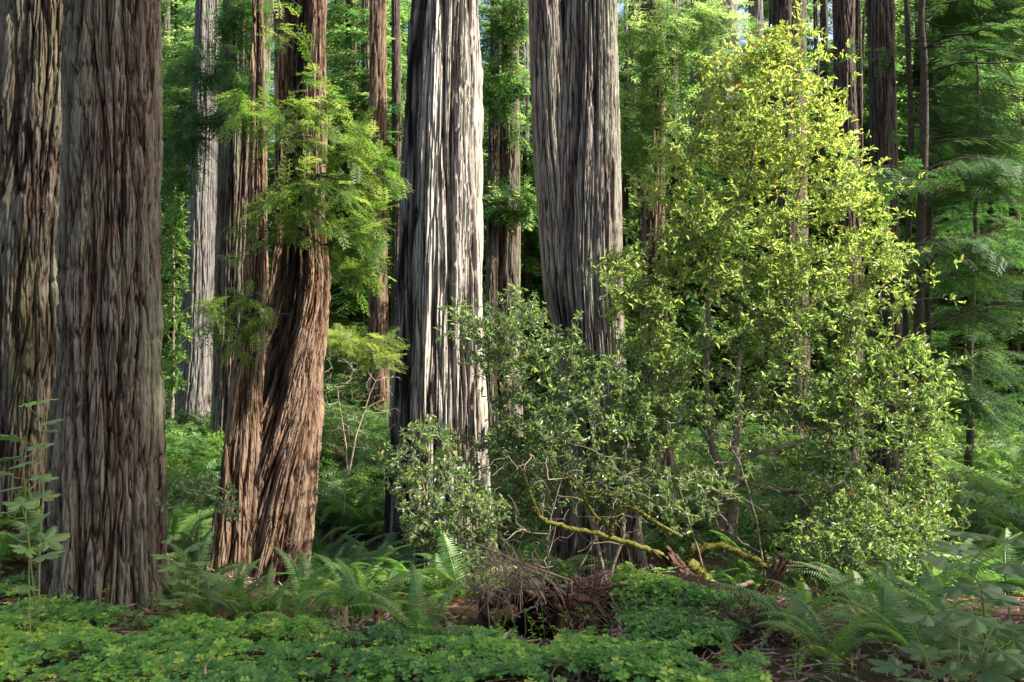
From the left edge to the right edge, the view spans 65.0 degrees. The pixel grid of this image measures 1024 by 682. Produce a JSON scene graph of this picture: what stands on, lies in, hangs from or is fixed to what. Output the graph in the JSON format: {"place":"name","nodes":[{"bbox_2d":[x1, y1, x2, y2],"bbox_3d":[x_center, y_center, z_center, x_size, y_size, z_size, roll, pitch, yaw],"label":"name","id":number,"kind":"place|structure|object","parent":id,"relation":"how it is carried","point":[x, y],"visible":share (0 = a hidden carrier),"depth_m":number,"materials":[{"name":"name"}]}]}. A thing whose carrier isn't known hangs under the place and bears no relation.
{"place":"outdoors","nodes":[
{"label":"outdoors","id":0,"kind":"place"},
{"bbox_2d":[0,240,1023,681],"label":"ground","id":1,"kind":"structure","parent":0,"point":[870,674],"depth_m":7.07,"materials":[{"name":"soil"}]},
{"bbox_2d":[0,528,43,576],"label":"sword fern","id":2,"kind":"object","parent":1,"relation":"on","point":[12,555],"visible":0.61,"depth_m":7.95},
{"bbox_2d":[0,0,63,529],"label":"redwood tree","id":3,"kind":"object","parent":1,"relation":"on","point":[31,108],"visible":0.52,"depth_m":8.76,"materials":[{"name":"brown plant"}]},
{"bbox_2d":[0,399,65,618],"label":"broad leaved plant","id":4,"kind":"object","parent":1,"relation":"on","point":[47,495],"visible":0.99,"depth_m":6.00,"materials":[{"name":"green plant"}]},
{"bbox_2d":[0,496,70,631],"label":"broad leaved plant","id":5,"kind":"object","parent":1,"relation":"on","point":[51,538],"visible":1,"depth_m":5.48,"materials":[{"name":"green plant"}]},
{"bbox_2d":[32,0,170,613],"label":"redwood tree","id":6,"kind":"object","parent":1,"relation":"on","point":[106,462],"visible":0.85,"depth_m":7.15,"materials":[{"name":"brown plant"}]},
{"bbox_2d":[160,184,197,417],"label":"leafy shrub","id":7,"kind":"object","parent":1,"relation":"on","point":[172,383],"visible":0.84,"depth_m":19.95,"materials":[{"name":"green plant"}]},
{"bbox_2d":[150,575,218,618],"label":"sword fern","id":8,"kind":"object","parent":1,"relation":"on","point":[200,604],"visible":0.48,"depth_m":6.96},
{"bbox_2d":[160,0,217,350],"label":"conifer tree","id":9,"kind":"object","parent":1,"relation":"on","point":[175,25],"visible":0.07,"depth_m":32.00,"materials":[{"name":"green plant"}]},
{"bbox_2d":[167,517,210,565],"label":"sword fern","id":10,"kind":"object","parent":1,"relation":"on","point":[186,546],"visible":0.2,"depth_m":10.57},
{"bbox_2d":[166,489,213,546],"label":"sword fern","id":11,"kind":"object","parent":1,"relation":"on","point":[182,521],"visible":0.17,"depth_m":11.53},
{"bbox_2d":[150,533,231,614],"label":"broad leaved plant","id":12,"kind":"object","parent":1,"relation":"on","point":[172,565],"visible":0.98,"depth_m":6.65,"materials":[{"name":"green plant"}]},
{"bbox_2d":[168,0,219,427],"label":"redwood tree","id":13,"kind":"object","parent":1,"relation":"on","point":[197,368],"visible":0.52,"depth_m":21.17,"materials":[{"name":"grey plant"}]},
{"bbox_2d":[153,470,241,602],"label":"leafy shrub","id":14,"kind":"object","parent":1,"relation":"on","point":[186,482],"visible":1,"depth_m":7.57,"materials":[{"name":"green plant"}]},
{"bbox_2d":[169,531,262,602],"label":"sword fern","id":15,"kind":"object","parent":1,"relation":"on","point":[223,569],"visible":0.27,"depth_m":8.57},
{"bbox_2d":[160,0,274,438],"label":"redwood tree","id":16,"kind":"object","parent":1,"relation":"on","point":[234,55],"visible":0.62,"depth_m":16.72,"materials":[{"name":"brown plant"}]},
{"bbox_2d":[160,0,274,373],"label":"conifer tree","id":17,"kind":"object","parent":1,"relation":"on","point":[188,15],"visible":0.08,"depth_m":27.83,"materials":[{"name":"green plant"}]},
{"bbox_2d":[172,556,287,607],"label":"sword fern","id":18,"kind":"object","parent":1,"relation":"on","point":[239,582],"visible":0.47,"depth_m":7.93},
{"bbox_2d":[205,562,330,621],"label":"sword fern","id":19,"kind":"object","parent":1,"relation":"on","point":[245,598],"visible":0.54,"depth_m":7.00,"materials":[{"name":"plant"}]},
{"bbox_2d":[243,545,345,606],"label":"sword fern","id":20,"kind":"object","parent":1,"relation":"on","point":[301,558],"visible":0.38,"depth_m":8.32,"materials":[{"name":"plant"}]},
{"bbox_2d":[248,591,341,632],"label":"sword fern","id":21,"kind":"object","parent":1,"relation":"on","point":[304,598],"visible":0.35,"depth_m":6.12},
{"bbox_2d":[180,0,413,591],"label":"redwood tree","id":22,"kind":"object","parent":1,"relation":"on","point":[274,420],"visible":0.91,"depth_m":10.06,"materials":[{"name":"red plant"}]},
{"bbox_2d":[267,91,366,379],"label":"conifer tree","id":23,"kind":"object","parent":1,"relation":"on","point":[270,178],"visible":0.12,"depth_m":28.83,"materials":[{"name":"green plant"}]},
{"bbox_2d":[267,0,408,358],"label":"conifer tree","id":24,"kind":"object","parent":1,"relation":"on","point":[338,9],"visible":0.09,"depth_m":31.85,"materials":[{"name":"green plant"}]},
{"bbox_2d":[286,544,412,598],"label":"sword fern","id":25,"kind":"object","parent":1,"relation":"on","point":[369,573],"visible":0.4,"depth_m":8.38,"materials":[{"name":"plant"}]},
{"bbox_2d":[319,492,384,542],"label":"sword fern","id":26,"kind":"object","parent":1,"relation":"on","point":[376,526],"visible":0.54,"depth_m":15.22,"materials":[{"name":"plant"}]},
{"bbox_2d":[288,558,427,623],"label":"sword fern","id":27,"kind":"object","parent":1,"relation":"on","point":[359,597],"visible":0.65,"depth_m":7.16,"materials":[{"name":"plant"}]},
{"bbox_2d":[324,344,399,474],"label":"bare shrub","id":28,"kind":"object","parent":1,"relation":"on","point":[353,447],"visible":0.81,"depth_m":12.99,"materials":[{"name":"brown plant"}]},
{"bbox_2d":[360,0,369,378],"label":"redwood tree","id":29,"kind":"object","parent":1,"relation":"on","point":[364,63],"visible":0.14,"depth_m":28.82,"materials":[{"name":"brown plant"}]},
{"bbox_2d":[324,4,409,385],"bbox_3d":[-4.693,-4.730,28.317,6.613,14.830,7.543,0,0,-35],"label":"conifer tree","id":30,"kind":"object","parent":1,"relation":"on","point":[355,39],"visible":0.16,"depth_m":27.74,"materials":[{"name":"green plant"}]},
{"bbox_2d":[326,323,409,513],"bbox_3d":[-2.275,1.178,12.419,1.468,2.965,1.284,0,0,0],"label":"leafy shrub","id":31,"kind":"object","parent":1,"relation":"on","point":[378,357],"visible":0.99,"depth_m":12.29,"materials":[{"name":"green plant"}]},
{"bbox_2d":[339,0,410,300],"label":"conifer tree","id":32,"kind":"object","parent":1,"relation":"on","point":[407,9],"visible":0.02,"depth_m":40.75,"materials":[{"name":"green plant"}]},
{"bbox_2d":[366,0,389,417],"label":"redwood tree","id":33,"kind":"object","parent":1,"relation":"on","point":[378,317],"visible":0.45,"depth_m":23.78,"materials":[{"name":"red plant"}]},
{"bbox_2d":[0,531,784,681],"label":"sorrel ground cover","id":34,"kind":"object","parent":1,"relation":"on","point":[648,663],"visible":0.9,"depth_m":4.55,"materials":[{"name":"plant"}]},
{"bbox_2d":[390,0,400,387],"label":"redwood tree","id":35,"kind":"object","parent":1,"relation":"on","point":[396,67],"visible":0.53,"depth_m":26.87,"materials":[{"name":"brown plant"}]},
{"bbox_2d":[330,534,470,593],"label":"sword fern","id":36,"kind":"object","parent":1,"relation":"on","point":[361,565],"visible":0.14,"depth_m":9.73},
{"bbox_2d":[346,563,470,653],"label":"sword fern","id":37,"kind":"object","parent":1,"relation":"on","point":[415,611],"visible":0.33,"depth_m":5.44,"materials":[{"name":"plant"}]},
{"bbox_2d":[372,544,481,598],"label":"sword fern","id":38,"kind":"object","parent":1,"relation":"on","point":[404,583],"visible":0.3,"depth_m":8.69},
{"bbox_2d":[380,0,498,581],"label":"redwood tree","id":39,"kind":"object","parent":1,"relation":"on","point":[440,251],"visible":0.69,"depth_m":13.43,"materials":[{"name":"grey plant"}]},
{"bbox_2d":[371,411,511,582],"bbox_3d":[-0.852,2.017,9.591,1.710,2.382,1.301,0,0,0],"label":"leafy shrub","id":40,"kind":"object","parent":1,"relation":"on","point":[468,505],"visible":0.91,"depth_m":9.45,"materials":[{"name":"green plant"}]},
{"bbox_2d":[387,553,495,609],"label":"sword fern","id":41,"kind":"object","parent":1,"relation":"on","point":[429,590],"visible":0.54,"depth_m":8.45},
{"bbox_2d":[379,522,523,607],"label":"sword fern","id":42,"kind":"object","parent":1,"relation":"on","point":[446,569],"visible":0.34,"depth_m":8.68,"materials":[{"name":"plant"}]},
{"bbox_2d":[484,0,499,435],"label":"redwood tree","id":43,"kind":"object","parent":1,"relation":"on","point":[491,288],"visible":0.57,"depth_m":23.86,"materials":[{"name":"brown plant"}]},
{"bbox_2d":[450,415,552,559],"bbox_3d":[-0.118,2.260,10.804,1.291,2.577,1.327,0,0,32],"label":"leafy shrub","id":44,"kind":"object","parent":1,"relation":"on","point":[491,438],"visible":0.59,"depth_m":10.69,"materials":[{"name":"green plant"}]},
{"bbox_2d":[0,565,1012,681],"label":"weed stalks","id":45,"kind":"object","parent":1,"relation":"on","point":[430,643],"visible":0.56,"depth_m":4.90,"materials":[{"name":"green plant"}]},
{"bbox_2d":[478,0,537,437],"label":"redwood tree","id":46,"kind":"object","parent":1,"relation":"on","point":[513,200],"visible":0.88,"depth_m":23.50,"materials":[{"name":"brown plant"}]},
{"bbox_2d":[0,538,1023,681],"bbox_3d":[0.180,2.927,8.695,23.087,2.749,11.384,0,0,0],"label":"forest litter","id":47,"kind":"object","parent":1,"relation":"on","point":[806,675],"visible":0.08,"depth_m":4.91,"materials":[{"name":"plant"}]},
{"bbox_2d":[482,52,554,410],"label":"conifer tree","id":48,"kind":"object","parent":1,"relation":"on","point":[485,141],"visible":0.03,"depth_m":30.93,"materials":[{"name":"green plant"}]},
{"bbox_2d":[482,94,555,419],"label":"conifer tree","id":49,"kind":"object","parent":1,"relation":"on","point":[528,260],"visible":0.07,"depth_m":30.05,"materials":[{"name":"green plant"}]},
{"bbox_2d":[459,578,628,639],"bbox_3d":[0.177,2.427,7.008,1.358,0.693,1.278,0,0,-30],"label":"hollow stump","id":50,"kind":"object","parent":1,"relation":"on","point":[484,618],"visible":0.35,"depth_m":7.02,"materials":[{"name":"brown wood"}]},
{"bbox_2d":[454,527,569,627],"bbox_3d":[0.006,2.092,7.011,1.062,0.869,1.083,0,0,0],"label":"root debris","id":51,"kind":"object","parent":50,"relation":"on","point":[516,574],"visible":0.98,"depth_m":6.87,"materials":[{"name":"brown wood"}]},
{"bbox_2d":[481,514,620,591],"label":"sword fern","id":52,"kind":"object","parent":1,"relation":"on","point":[540,554],"visible":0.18,"depth_m":11.59,"materials":[{"name":"plant"}]},
{"bbox_2d":[433,283,682,579],"bbox_3d":[0.519,1.199,10.477,3.070,3.888,2.032,0,0,0],"label":"understory tree","id":53,"kind":"object","parent":1,"relation":"on","point":[546,413],"visible":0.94,"depth_m":10.44,"materials":[{"name":"green plant"}]},
{"bbox_2d":[472,431,672,590],"bbox_3d":[0.699,2.100,9.498,2.369,2.088,1.199,0,0,0],"label":"bare shrub","id":54,"kind":"object","parent":1,"relation":"on","point":[548,538],"visible":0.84,"depth_m":9.46,"materials":[{"name":"brown plant"}]},
{"bbox_2d":[527,546,626,639],"bbox_3d":[0.704,2.351,7.027,1.141,0.950,0.991,0,0,0],"label":"root debris","id":55,"kind":"object","parent":1,"relation":"on","point":[581,591],"visible":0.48,"depth_m":6.92,"materials":[{"name":"brown wood"}]},
{"bbox_2d":[528,0,648,584],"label":"redwood tree","id":56,"kind":"object","parent":1,"relation":"on","point":[574,87],"visible":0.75,"depth_m":14.01,"materials":[{"name":"grey plant"}]},
{"bbox_2d":[161,321,1023,559],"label":"undergrowth","id":57,"kind":"object","parent":1,"relation":"on","point":[1009,516],"visible":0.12,"depth_m":18.54,"materials":[{"name":"plant"}]},
{"bbox_2d":[524,472,682,559],"bbox_3d":[1.058,2.047,9.300,1.857,1.055,0.122,0,0,0],"label":"mossy branch","id":58,"kind":"object","parent":1,"relation":"on","point":[630,505],"visible":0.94,"depth_m":9.28,"materials":[{"name":"plant"}]},
{"bbox_2d":[554,566,670,635],"bbox_3d":[0.902,2.376,6.893,1.070,0.735,1.015,0,0,30],"label":"root debris","id":59,"kind":"object","parent":1,"relation":"on","point":[590,607],"visible":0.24,"depth_m":6.85,"materials":[{"name":"brown wood"}]},
{"bbox_2d":[523,42,731,409],"bbox_3d":[4.189,-3.411,29.464,6.815,15.283,7.773,0,0,34],"label":"conifer tree","id":60,"kind":"object","parent":1,"relation":"on","point":[626,63],"visible":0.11,"depth_m":29.22,"materials":[{"name":"green plant"}]},
{"bbox_2d":[617,0,760,505],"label":"redwood tree","id":61,"kind":"object","parent":1,"relation":"on","point":[650,44],"visible":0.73,"depth_m":17.82,"materials":[{"name":"green plant"}]},
{"bbox_2d":[622,107,762,427],"bbox_3d":[5.785,-2.115,28.666,6.382,12.547,5.595,0,0,-36],"label":"conifer tree","id":62,"kind":"object","parent":1,"relation":"on","point":[695,323],"visible":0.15,"depth_m":28.05,"materials":[{"name":"green plant"}]},
{"bbox_2d":[645,454,743,565],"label":"leafy shrub","id":63,"kind":"object","parent":1,"relation":"on","point":[673,499],"visible":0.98,"depth_m":9.78,"materials":[{"name":"green plant"}]},
{"bbox_2d":[682,0,744,399],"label":"redwood tree","id":64,"kind":"object","parent":1,"relation":"on","point":[734,6],"visible":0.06,"depth_m":35.10,"materials":[{"name":"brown plant"}]},
{"bbox_2d":[667,71,768,434],"bbox_3d":[7.973,-3.088,30.529,6.414,14.385,7.317,0,0,4],"label":"conifer tree","id":65,"kind":"object","parent":1,"relation":"on","point":[742,254],"visible":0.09,"depth_m":30.13,"materials":[{"name":"green plant"}]},
{"bbox_2d":[689,589,801,648],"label":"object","id":66,"kind":"object","parent":1,"relation":"on","point":[736,614],"visible":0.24,"depth_m":5.10,"materials":[{"name":"green plant"}]},
{"bbox_2d":[682,540,821,584],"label":"mossy branch","id":67,"kind":"object","parent":1,"relation":"on","point":[692,552],"visible":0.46,"depth_m":9.87,"materials":[{"name":"plant"}]},
{"bbox_2d":[747,0,762,370],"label":"redwood tree","id":68,"kind":"object","parent":1,"relation":"on","point":[755,11],"visible":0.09,"depth_m":38.73,"materials":[{"name":"brown plant"}]},
{"bbox_2d":[680,21,831,411],"bbox_3d":[10.047,-4.358,31.261,6.637,16.403,6.570,0,0,44],"label":"conifer tree","id":69,"kind":"object","parent":1,"relation":"on","point":[765,252],"visible":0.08,"depth_m":30.99,"materials":[{"name":"green plant"}]},
{"bbox_2d":[645,360,869,595],"bbox_3d":[3.192,1.834,10.700,3.040,3.179,1.394,0,0,0],"label":"bare shrub","id":70,"kind":"object","parent":1,"relation":"on","point":[756,519],"visible":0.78,"depth_m":10.66,"materials":[{"name":"brown plant"}]},
{"bbox_2d":[700,530,821,595],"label":"sword fern","id":71,"kind":"object","parent":1,"relation":"on","point":[743,566],"visible":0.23,"depth_m":10.93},
{"bbox_2d":[756,554,790,600],"bbox_3d":[2.671,2.538,8.394,0.498,0.571,0.259,0,0,0],"label":"tree stump","id":72,"kind":"object","parent":1,"relation":"on","point":[776,571],"visible":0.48,"depth_m":8.35,"materials":[{"name":"brown wood"}]},
{"bbox_2d":[579,0,990,587],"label":"understory tree","id":73,"kind":"object","parent":1,"relation":"on","point":[833,272],"visible":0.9,"depth_m":11.02,"materials":[{"name":"green plant"}]},
{"bbox_2d":[763,0,810,442],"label":"redwood tree","id":74,"kind":"object","parent":1,"relation":"on","point":[779,10],"visible":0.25,"depth_m":26.47,"materials":[{"name":"brown plant"}]},
{"bbox_2d":[746,0,833,311],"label":"conifer tree","id":75,"kind":"object","parent":1,"relation":"on","point":[809,13],"visible":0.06,"depth_m":44.67,"materials":[{"name":"green plant"}]},
{"bbox_2d":[709,578,871,647],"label":"sword fern","id":76,"kind":"object","parent":1,"relation":"on","point":[768,604],"visible":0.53,"depth_m":4.99,"materials":[{"name":"plant"}]},
{"bbox_2d":[729,110,867,411],"bbox_3d":[11.371,-2.568,30.942,5.891,13.211,6.719,0,0,36],"label":"conifer tree","id":77,"kind":"object","parent":1,"relation":"on","point":[825,235],"visible":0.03,"depth_m":30.66,"materials":[{"name":"green plant"}]},
{"bbox_2d":[813,0,820,408],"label":"redwood tree","id":78,"kind":"object","parent":1,"relation":"on","point":[816,357],"visible":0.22,"depth_m":29.94,"materials":[{"name":"brown plant"}]},
{"bbox_2d":[820,0,828,376],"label":"redwood tree","id":79,"kind":"object","parent":1,"relation":"on","point":[824,15],"visible":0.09,"depth_m":39.86,"materials":[{"name":"brown plant"}]},
{"bbox_2d":[753,592,903,676],"bbox_3d":[1.727,1.665,4.476,0.783,0.510,0.898,0,0,0],"label":"sword fern","id":80,"kind":"object","parent":1,"relation":"on","point":[821,649],"visible":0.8,"depth_m":4.43,"materials":[{"name":"plant"}]},
{"bbox_2d":[828,0,863,482],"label":"redwood tree","id":81,"kind":"object","parent":1,"relation":"on","point":[843,13],"visible":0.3,"depth_m":20.77,"materials":[{"name":"brown plant"}]},
{"bbox_2d":[786,558,919,610],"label":"sword fern","id":82,"kind":"object","parent":1,"relation":"on","point":[869,586],"visible":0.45,"depth_m":8.26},
{"bbox_2d":[855,0,864,471],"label":"redwood tree","id":83,"kind":"object","parent":1,"relation":"on","point":[859,78],"visible":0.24,"depth_m":21.92,"materials":[{"name":"brown plant"}]},
{"bbox_2d":[765,479,955,600],"bbox_3d":[3.928,2.431,9.212,1.988,1.707,1.504,0,0,0],"label":"leafy shrub","id":84,"kind":"object","parent":1,"relation":"on","point":[915,527],"visible":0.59,"depth_m":9.10,"materials":[{"name":"green plant"}]},
{"bbox_2d":[811,0,939,378],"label":"conifer tree","id":85,"kind":"object","parent":1,"relation":"on","point":[831,72],"visible":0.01,"depth_m":38.17,"materials":[{"name":"green plant"}]},
{"bbox_2d":[821,580,930,618],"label":"sword fern","id":86,"kind":"object","parent":1,"relation":"on","point":[863,610],"visible":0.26,"depth_m":6.30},
{"bbox_2d":[807,565,947,648],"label":"sword fern","id":87,"kind":"object","parent":1,"relation":"on","point":[889,616],"visible":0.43,"depth_m":4.90,"materials":[{"name":"plant"}]},
{"bbox_2d":[809,9,955,416],"bbox_3d":[13.429,-4.381,30.719,6.667,16.477,6.600,0,0,41],"label":"conifer tree","id":88,"kind":"object","parent":1,"relation":"on","point":[902,202],"visible":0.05,"depth_m":30.27,"materials":[{"name":"green plant"}]},
{"bbox_2d":[864,0,905,528],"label":"redwood tree","id":89,"kind":"object","parent":1,"relation":"on","point":[882,92],"visible":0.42,"depth_m":17.27,"materials":[{"name":"brown plant"}]},
{"bbox_2d":[831,554,955,612],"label":"sword fern","id":90,"kind":"object","parent":1,"relation":"on","point":[892,582],"visible":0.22,"depth_m":7.28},
{"bbox_2d":[842,561,977,680],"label":"sword fern","id":91,"kind":"object","parent":1,"relation":"on","point":[905,629],"visible":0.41,"depth_m":4.43,"materials":[{"name":"plant"}]},
{"bbox_2d":[823,0,1023,419],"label":"conifer tree","id":92,"kind":"object","parent":1,"relation":"on","point":[916,79],"visible":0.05,"depth_m":31.47,"materials":[{"name":"green plant"}]},
{"bbox_2d":[827,80,1023,564],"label":"hemlock tree","id":93,"kind":"object","parent":1,"relation":"on","point":[980,180],"visible":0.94,"depth_m":12.82,"materials":[{"name":"green plant"}]},
{"bbox_2d":[835,0,1023,519],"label":"hemlock tree","id":94,"kind":"object","parent":1,"relation":"on","point":[956,19],"visible":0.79,"depth_m":14.93,"materials":[{"name":"green plant"}]},
{"bbox_2d":[869,560,996,627],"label":"sword fern","id":95,"kind":"object","parent":1,"relation":"on","point":[965,603],"visible":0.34,"depth_m":6.53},
{"bbox_2d":[932,11,938,408],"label":"redwood tree","id":96,"kind":"object","parent":1,"relation":"on","point":[934,82],"visible":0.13,"depth_m":29.93,"materials":[{"name":"brown plant"}]},
{"bbox_2d":[860,540,1017,606],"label":"sword fern","id":97,"kind":"object","parent":1,"relation":"on","point":[944,580],"visible":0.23,"depth_m":8.48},
{"bbox_2d":[865,8,1023,405],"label":"conifer tree","id":98,"kind":"object","parent":1,"relation":"on","point":[946,219],"visible":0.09,"depth_m":31.03,"materials":[{"name":"green plant"}]},
{"bbox_2d":[866,611,1023,681],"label":"broad leaved plant","id":99,"kind":"object","parent":1,"relation":"on","point":[968,637],"visible":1,"depth_m":3.50,"materials":[{"name":"green plant"}]},
{"bbox_2d":[866,44,1023,467],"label":"hemlock tree","id":100,"kind":"object","parent":1,"relation":"on","point":[970,436],"visible":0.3,"depth_m":21.95,"materials":[{"name":"green plant"}]},
{"bbox_2d":[882,576,1011,661],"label":"sword fern","id":101,"kind":"object","parent":1,"relation":"on","point":[933,609],"visible":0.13,"depth_m":4.61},
{"bbox_2d":[895,0,1023,508],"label":"hemlock tree","id":102,"kind":"object","parent":1,"relation":"on","point":[921,21],"visible":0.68,"depth_m":13.88,"materials":[{"name":"green plant"}]},
{"bbox_2d":[916,531,1023,662],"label":"broad leaved plant","id":103,"kind":"object","parent":1,"relation":"on","point":[990,591],"visible":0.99,"depth_m":3.64,"materials":[{"name":"green plant"}]},
{"bbox_2d":[929,14,1023,427],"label":"conifer tree","id":104,"kind":"object","parent":1,"relation":"on","point":[990,224],"visible":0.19,"depth_m":28.89,"materials":[{"name":"green plant"}]},
{"bbox_2d":[941,528,1023,596],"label":"sword fern","id":105,"kind":"object","parent":1,"relation":"on","point":[1002,537],"visible":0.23,"depth_m":10.74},
{"bbox_2d":[952,532,1023,597],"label":"sword fern","id":106,"kind":"object","parent":1,"relation":"on","point":[984,576],"visible":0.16,"depth_m":9.45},
{"bbox_2d":[1008,0,1020,408],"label":"redwood tree","id":107,"kind":"object","parent":1,"relation":"on","point":[1012,346],"visible":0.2,"depth_m":29.86,"materials":[{"name":"brown plant"}]},
{"bbox_2d":[161,0,984,224],"label":"sky","id":108,"kind":"structure","parent":0,"point":[620,6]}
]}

